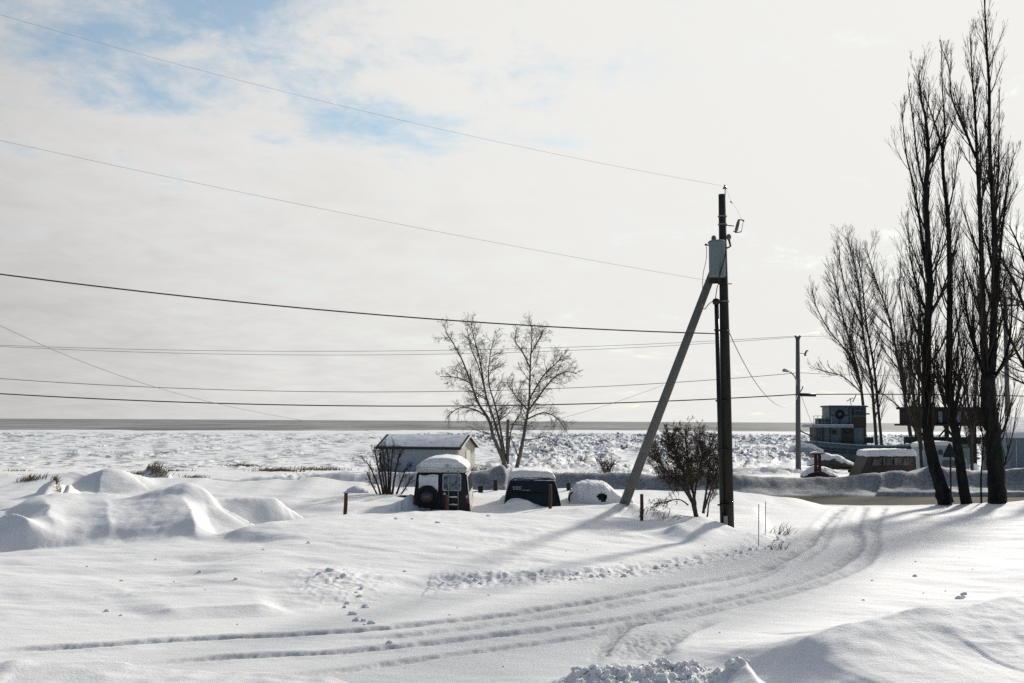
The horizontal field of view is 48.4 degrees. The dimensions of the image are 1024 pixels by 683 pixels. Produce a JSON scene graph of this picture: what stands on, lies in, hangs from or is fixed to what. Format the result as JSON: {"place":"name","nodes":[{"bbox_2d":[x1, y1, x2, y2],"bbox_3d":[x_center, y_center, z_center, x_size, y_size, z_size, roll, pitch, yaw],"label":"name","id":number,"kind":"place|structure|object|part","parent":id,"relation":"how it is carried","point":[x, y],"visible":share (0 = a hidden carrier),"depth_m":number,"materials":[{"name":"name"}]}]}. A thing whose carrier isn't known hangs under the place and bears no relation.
{"place":"outdoors","nodes":[
{"label":"outdoors","id":0,"kind":"place"},
{"bbox_2d":[0,430,983,465],"bbox_3d":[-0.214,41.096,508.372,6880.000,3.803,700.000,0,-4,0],"label":"sea ice field","id":1,"kind":"structure","parent":0,"point":[763,447],"depth_m":267.44,"materials":[{"name":"white ice"}]},
{"bbox_2d":[0,418,1001,431],"bbox_3d":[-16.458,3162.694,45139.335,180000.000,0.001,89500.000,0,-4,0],"label":"sea","id":2,"kind":"structure","parent":0,"point":[141,424],"depth_m":1417.89,"materials":[{"name":"grey liquid"}]},
{"bbox_2d":[0,458,1023,682],"bbox_3d":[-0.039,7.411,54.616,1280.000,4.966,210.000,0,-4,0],"label":"snow ground","id":3,"kind":"structure","parent":0,"point":[812,616],"depth_m":21.18,"materials":[{"name":"white snow"}]},
{"bbox_2d":[343,493,347,514],"bbox_3d":[-4.646,4.679,31.749,0.113,0.916,0.105,2,-4,-22],"label":"stake","id":4,"kind":"object","parent":3,"relation":"on","point":[345,503],"visible":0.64,"depth_m":31.72,"materials":[{"name":"wood"}]},
{"bbox_2d":[346,486,368,492],"bbox_3d":[-5.248,5.208,38.727,0.988,0.607,0.704,0,-4,0],"label":"boulder","id":5,"kind":"object","parent":3,"relation":"on","point":[355,489],"visible":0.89,"depth_m":38.55,"materials":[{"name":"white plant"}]},
{"bbox_2d":[359,437,414,494],"bbox_3d":[-4.337,4.304,38.790,1.956,2.253,1.098,-1,-4,16],"label":"bare shrub","id":6,"kind":"object","parent":3,"relation":"on","point":[385,490],"visible":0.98,"depth_m":38.76,"materials":[{"name":"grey plant"}]},
{"bbox_2d":[4,461,796,549],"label":"dry grass","id":7,"kind":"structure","parent":3,"relation":"on","point":[57,480],"depth_m":47.43,"materials":[{"name":"brown plant"}]},
{"bbox_2d":[376,434,479,472],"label":"shed","id":8,"kind":"structure","parent":3,"relation":"on","point":[419,448],"depth_m":72.19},
{"bbox_2d":[0,325,376,432],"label":"overhead wire","id":9,"kind":"object","parent":8,"relation":"attached to","point":[170,391],"visible":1,"depth_m":54.35,"materials":[{"name":"grey metal"}]},
{"bbox_2d":[466,450,469,462],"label":"door","id":10,"kind":"structure","parent":8,"relation":"in","point":[467,451],"depth_m":73.04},
{"bbox_2d":[445,495,447,510],"bbox_3d":[-1.901,4.823,33.044,0.098,0.743,0.096,-1,-4,22],"label":"stake","id":11,"kind":"object","parent":3,"relation":"on","point":[446,502],"visible":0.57,"depth_m":33.01,"materials":[{"name":"wood"}]},
{"bbox_2d":[413,454,482,510],"bbox_3d":[-1.991,4.651,36.143,2.102,2.132,5.220,0,-4,0],"label":"van","id":12,"kind":"object","parent":3,"relation":"on","point":[439,478],"visible":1,"depth_m":33.84,"materials":[{"name":"black paint"}]},
{"bbox_3d":[-2.478,4.210,33.850,0.653,0.567,0.049,0,-4,0],"label":"window frame","id":13,"kind":"part","parent":12,"relation":"part of","materials":[{"name":"metal"}]},
{"bbox_3d":[-1.789,4.191,33.853,0.553,0.504,0.046,0,-4,0],"label":"window frame","id":14,"kind":"part","parent":12,"relation":"part of","materials":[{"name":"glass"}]},
{"bbox_2d":[431,311,531,468],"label":"birch tree","id":15,"kind":"object","parent":3,"relation":"on","point":[504,456],"visible":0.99,"depth_m":69.93,"materials":[{"name":"grey plant"}]},
{"bbox_2d":[493,480,497,490],"bbox_3d":[-0.583,5.317,40.728,0.154,0.737,0.154,2,-4,-22],"label":"stake","id":16,"kind":"object","parent":3,"relation":"on","point":[495,485],"visible":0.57,"depth_m":40.68,"materials":[{"name":"brown wood"}]},
{"bbox_2d":[86,506,966,682],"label":"snow rubble","id":17,"kind":"object","parent":3,"relation":"on","point":[662,677],"visible":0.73,"depth_m":12.78,"materials":[{"name":"white snow"}]},
{"bbox_2d":[504,467,560,506],"bbox_3d":[0.609,4.830,36.866,1.798,1.524,4.775,0,-4,0],"label":"minivan","id":18,"kind":"object","parent":3,"relation":"on","point":[529,484],"visible":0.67,"depth_m":34.94,"materials":[{"name":"black paint"}]},
{"bbox_2d":[500,315,583,467],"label":"birch tree","id":19,"kind":"object","parent":3,"relation":"on","point":[526,419],"visible":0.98,"depth_m":70.84,"materials":[{"name":"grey plant"}]},
{"bbox_2d":[549,484,551,508],"bbox_3d":[1.137,4.726,33.753,0.099,0.964,0.098,-1,-4,22],"label":"stake","id":20,"kind":"object","parent":3,"relation":"on","point":[550,496],"visible":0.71,"depth_m":33.72,"materials":[{"name":"wood"}]},
{"bbox_2d":[566,482,570,490],"bbox_3d":[2.006,5.337,40.226,0.152,0.707,0.152,2,-4,-22],"label":"stake","id":21,"kind":"object","parent":3,"relation":"on","point":[568,486],"visible":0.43,"depth_m":40.18,"materials":[{"name":"brown wood"}]},
{"bbox_2d":[568,479,634,503],"bbox_3d":[2.972,5.123,37.034,2.540,1.264,1.898,0,-4,0],"label":"buried car","id":22,"kind":"object","parent":3,"relation":"on","point":[586,491],"visible":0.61,"depth_m":36.26,"materials":[{"name":"white paint"}]},
{"bbox_2d":[594,455,620,472],"bbox_3d":[5.084,6.757,61.704,0.913,1.420,1.591,3,-5,-36],"label":"bare shrub","id":23,"kind":"object","parent":3,"relation":"on","point":[607,469],"visible":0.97,"depth_m":61.49,"materials":[{"name":"brown plant"}]},
{"bbox_2d":[640,494,643,520],"bbox_3d":[3.622,4.754,31.747,0.095,0.988,0.092,2,-4,-22],"label":"stake","id":24,"kind":"object","parent":3,"relation":"on","point":[641,507],"visible":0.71,"depth_m":31.72,"materials":[{"name":"wood"}]},
{"bbox_2d":[620,185,743,527],"bbox_3d":[4.265,0.650,31.847,1.102,9.450,5.376,3,-5,-34],"label":"utility pole","id":25,"kind":"object","parent":3,"relation":"on","point":[718,269],"visible":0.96,"depth_m":29.96,"materials":[{"name":"grey wood"}]},
{"bbox_2d":[0,140,707,280],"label":"overhead wire","id":26,"kind":"object","parent":25,"relation":"attached to","point":[345,213],"visible":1,"depth_m":27.47,"materials":[{"name":"grey metal"}]},
{"bbox_2d":[0,274,714,333],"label":"overhead wire","id":27,"kind":"object","parent":25,"relation":"attached to","point":[346,311],"visible":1,"depth_m":27.31,"materials":[{"name":"black metal"}]},
{"bbox_2d":[2,15,721,185],"bbox_3d":[-8.085,-7.212,26.572,28.702,5.456,0.005,1,-4,-16],"label":"overhead wire","id":28,"kind":"object","parent":25,"relation":"attached to","point":[352,108],"visible":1,"depth_m":27.66,"materials":[{"name":"grey metal"}]},
{"bbox_2d":[729,332,797,406],"bbox_3d":[12.413,2.193,52.980,0.022,1.621,47.906,-1,-4,16],"label":"overhead wire","id":29,"kind":"object","parent":25,"relation":"attached to","point":[751,375],"visible":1,"depth_m":36.41,"materials":[{"name":"black metal"}]},
{"bbox_2d":[641,415,733,516],"bbox_3d":[5.280,3.704,33.891,2.771,3.040,1.595,2,-4,-19],"label":"bare shrub","id":30,"kind":"object","parent":3,"relation":"on","point":[708,468],"visible":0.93,"depth_m":33.69,"materials":[{"name":"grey plant"}]},
{"bbox_2d":[758,504,758,545],"bbox_3d":[5.909,4.475,27.256,0.033,1.143,0.020,0,-4,0],"label":"marker rod","id":31,"kind":"object","parent":3,"relation":"on","point":[758,524],"visible":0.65,"depth_m":27.26,"materials":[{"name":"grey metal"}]},
{"bbox_2d":[765,502,765,533],"bbox_3d":[6.627,4.689,29.748,0.032,1.001,0.020,0,-4,0],"label":"marker rod","id":32,"kind":"object","parent":3,"relation":"on","point":[765,517],"visible":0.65,"depth_m":29.75,"materials":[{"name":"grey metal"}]},
{"bbox_2d":[782,335,815,469],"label":"utility pole","id":33,"kind":"object","parent":3,"relation":"on","point":[798,429],"visible":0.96,"depth_m":75.75,"materials":[{"name":"grey wood"}]},
{"bbox_2d":[0,337,791,354],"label":"overhead wire","id":34,"kind":"object","parent":33,"relation":"attached to","point":[400,354],"visible":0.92,"depth_m":73.07,"materials":[{"name":"grey metal"}]},
{"bbox_2d":[0,373,793,391],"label":"overhead wire","id":35,"kind":"object","parent":33,"relation":"attached to","point":[414,391],"visible":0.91,"depth_m":72.27,"materials":[{"name":"grey metal"}]},
{"bbox_2d":[3,336,790,350],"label":"overhead wire","id":36,"kind":"object","parent":33,"relation":"attached to","point":[414,350],"visible":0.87,"depth_m":73.21,"materials":[{"name":"grey metal"}]},
{"bbox_2d":[0,393,795,406],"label":"overhead wire","id":37,"kind":"object","parent":33,"relation":"attached to","point":[373,405],"visible":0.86,"depth_m":72.44,"materials":[{"name":"black metal"}]},
{"bbox_2d":[472,385,661,436],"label":"overhead wire","id":38,"kind":"object","parent":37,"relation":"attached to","point":[582,412],"visible":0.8,"depth_m":73.94,"materials":[{"name":"black metal"}]},
{"bbox_2d":[801,311,1021,336],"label":"overhead wire","id":39,"kind":"object","parent":33,"relation":"attached to","point":[861,334],"visible":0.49,"depth_m":76.76,"materials":[{"name":"grey metal"}]},
{"bbox_2d":[816,394,1023,396],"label":"overhead wire","id":40,"kind":"object","parent":33,"relation":"attached to","point":[881,394],"visible":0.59,"depth_m":76.60,"materials":[{"name":"black metal"}]},
{"bbox_2d":[788,442,823,452],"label":"rowing boat","id":41,"kind":"object","parent":3,"relation":"on","point":[807,447],"visible":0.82,"depth_m":83.12,"materials":[{"name":"white paint"}]},
{"bbox_2d":[810,451,824,473],"bbox_3d":[14.162,5.772,52.781,0.651,1.383,0.300,0,-4,0],"label":"red post","id":42,"kind":"object","parent":3,"relation":"on","point":[817,467],"visible":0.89,"depth_m":52.65,"materials":[{"name":"paint"}]},
{"bbox_2d":[800,465,837,477],"bbox_3d":[14.376,6.072,53.211,1.706,0.593,1.544,0,-4,0],"label":"rowing boat","id":43,"kind":"object","parent":3,"relation":"on","point":[824,472],"visible":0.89,"depth_m":52.77,"materials":[{"name":"red paint"}]},
{"bbox_2d":[807,453,853,466],"bbox_3d":[16.723,6.189,59.720,2.413,0.696,1.647,0,-4,0],"label":"rowing boat","id":44,"kind":"object","parent":3,"relation":"on","point":[831,460],"visible":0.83,"depth_m":59.18,"materials":[{"name":"brown paint"}]},
{"bbox_2d":[804,252,871,444],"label":"bare tree","id":45,"kind":"object","parent":3,"relation":"on","point":[853,357],"visible":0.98,"depth_m":96.97,"materials":[{"name":"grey plant"}]},
{"bbox_2d":[828,224,891,444],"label":"bare tree","id":46,"kind":"object","parent":3,"relation":"on","point":[866,353],"visible":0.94,"depth_m":96.19,"materials":[{"name":"grey plant"}]},
{"bbox_2d":[845,235,892,444],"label":"bare tree","id":47,"kind":"object","parent":3,"relation":"on","point":[874,379],"visible":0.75,"depth_m":96.86,"materials":[{"name":"brown plant"}]},
{"bbox_2d":[849,448,916,475],"bbox_3d":[18.721,6.219,57.610,3.039,1.608,1.888,0,-4,0],"label":"parked van","id":48,"kind":"object","parent":3,"relation":"on","point":[875,460],"visible":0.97,"depth_m":56.76,"materials":[{"name":"grey paint"}]},
{"bbox_3d":[18.187,5.988,56.714,0.517,0.375,0.015,0,-4,0],"label":"side window","id":49,"kind":"part","parent":48,"relation":"part of","materials":[{"name":"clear glass"}]},
{"bbox_3d":[18.749,5.980,56.714,0.483,0.392,0.015,0,-4,0],"label":"side window","id":50,"kind":"part","parent":48,"relation":"part of","materials":[{"name":"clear glass"}]},
{"bbox_3d":[19.514,5.980,56.715,0.926,0.394,0.015,0,-4,0],"label":"side window","id":51,"kind":"part","parent":48,"relation":"part of","materials":[{"name":"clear glass"}]},
{"bbox_2d":[801,395,969,472],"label":"fishing boat","id":52,"kind":"object","parent":3,"relation":"on","point":[838,429],"visible":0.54,"depth_m":88.44,"materials":[{"name":"grey paint"}]},
{"bbox_2d":[852,230,922,443],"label":"bare tree","id":53,"kind":"object","parent":3,"relation":"on","point":[884,306],"visible":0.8,"depth_m":95.36,"materials":[{"name":"grey plant"}]},
{"bbox_2d":[889,259,923,467],"bbox_3d":[21.090,1.295,60.079,2.284,11.727,2.275,3,-5,-38],"label":"bare tree","id":54,"kind":"object","parent":3,"relation":"on","point":[910,378],"visible":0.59,"depth_m":60.04,"materials":[{"name":"brown plant"}]},
{"bbox_2d":[885,42,969,504],"bbox_3d":[15.316,-2.637,42.260,3.054,17.447,2.949,-1,-4,12],"label":"poplar tree","id":55,"kind":"object","parent":3,"relation":"on","point":[928,422],"visible":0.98,"depth_m":41.97,"materials":[{"name":"brown plant"}]},
{"bbox_2d":[894,407,982,463],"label":"raised cabin","id":56,"kind":"object","parent":3,"relation":"on","point":[941,419],"visible":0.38,"depth_m":83.84,"materials":[{"name":"brown wood"}]},
{"bbox_2d":[911,441,969,469],"bbox_3d":[23.164,6.447,61.658,2.523,2.135,1.979,0,-4,0],"label":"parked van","id":57,"kind":"object","parent":3,"relation":"on","point":[941,446],"visible":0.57,"depth_m":60.78,"materials":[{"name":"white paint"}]},
{"bbox_3d":[23.409,6.499,60.689,0.801,0.294,0.015,0,-4,0],"label":"side window","id":58,"kind":"part","parent":57,"relation":"part of","materials":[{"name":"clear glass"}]},
{"bbox_2d":[914,40,979,503],"bbox_3d":[16.220,-2.535,42.021,2.276,17.566,2.595,-1,-4,24],"label":"poplar tree","id":59,"kind":"object","parent":3,"relation":"on","point":[947,398],"visible":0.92,"depth_m":41.53,"materials":[{"name":"brown plant"}]},
{"bbox_2d":[942,443,956,504],"bbox_3d":[15.855,5.056,41.225,0.560,2.718,0.127,0,-4,0],"label":"road sign","id":60,"kind":"object","parent":3,"relation":"on","point":[949,452],"visible":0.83,"depth_m":41.23,"materials":[{"name":"grey metal"}]},
{"bbox_2d":[946,277,980,470],"bbox_3d":[24.050,1.837,60.096,2.176,10.657,1.722,-1,-4,15],"label":"bare tree","id":61,"kind":"object","parent":3,"relation":"on","point":[970,431],"visible":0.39,"depth_m":59.91,"materials":[{"name":"brown plant"}]},
{"bbox_2d":[962,358,985,502],"bbox_3d":[17.059,3.324,40.944,1.277,5.538,1.346,0,-4,0],"label":"sapling","id":62,"kind":"object","parent":3,"relation":"on","point":[972,417],"visible":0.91,"depth_m":41.31,"materials":[{"name":"brown plant"}]},
{"bbox_2d":[938,0,1023,503],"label":"poplar tree","id":63,"kind":"object","parent":3,"relation":"on","point":[990,403],"visible":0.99,"depth_m":41.20,"materials":[{"name":"brown plant"}]},
{"bbox_2d":[975,205,1023,383],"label":"spreading tree","id":64,"kind":"object","parent":3,"relation":"on","point":[1021,360],"visible":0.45,"depth_m":45.48,"materials":[{"name":"brown plant"}]},
{"bbox_2d":[981,416,1023,470],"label":"outbuilding","id":65,"kind":"structure","parent":3,"relation":"on","point":[1016,459],"depth_m":65.76,"materials":[{"name":"blue"}]},
{"bbox_2d":[999,300,1015,415],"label":"utility pole","id":66,"kind":"object","parent":3,"relation":"on","point":[1007,388],"visible":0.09,"depth_m":77.93,"materials":[{"name":"grey wood"}]},
{"bbox_2d":[0,0,1023,422],"label":"sky","id":67,"kind":"structure","parent":0,"point":[788,106],"materials":[{"name":"white"}]},
{"bbox_2d":[775,496,1023,505],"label":"road","id":68,"kind":"structure","parent":0,"point":[850,500],"depth_m":43.95,"materials":[{"name":"white snow"}]}
]}

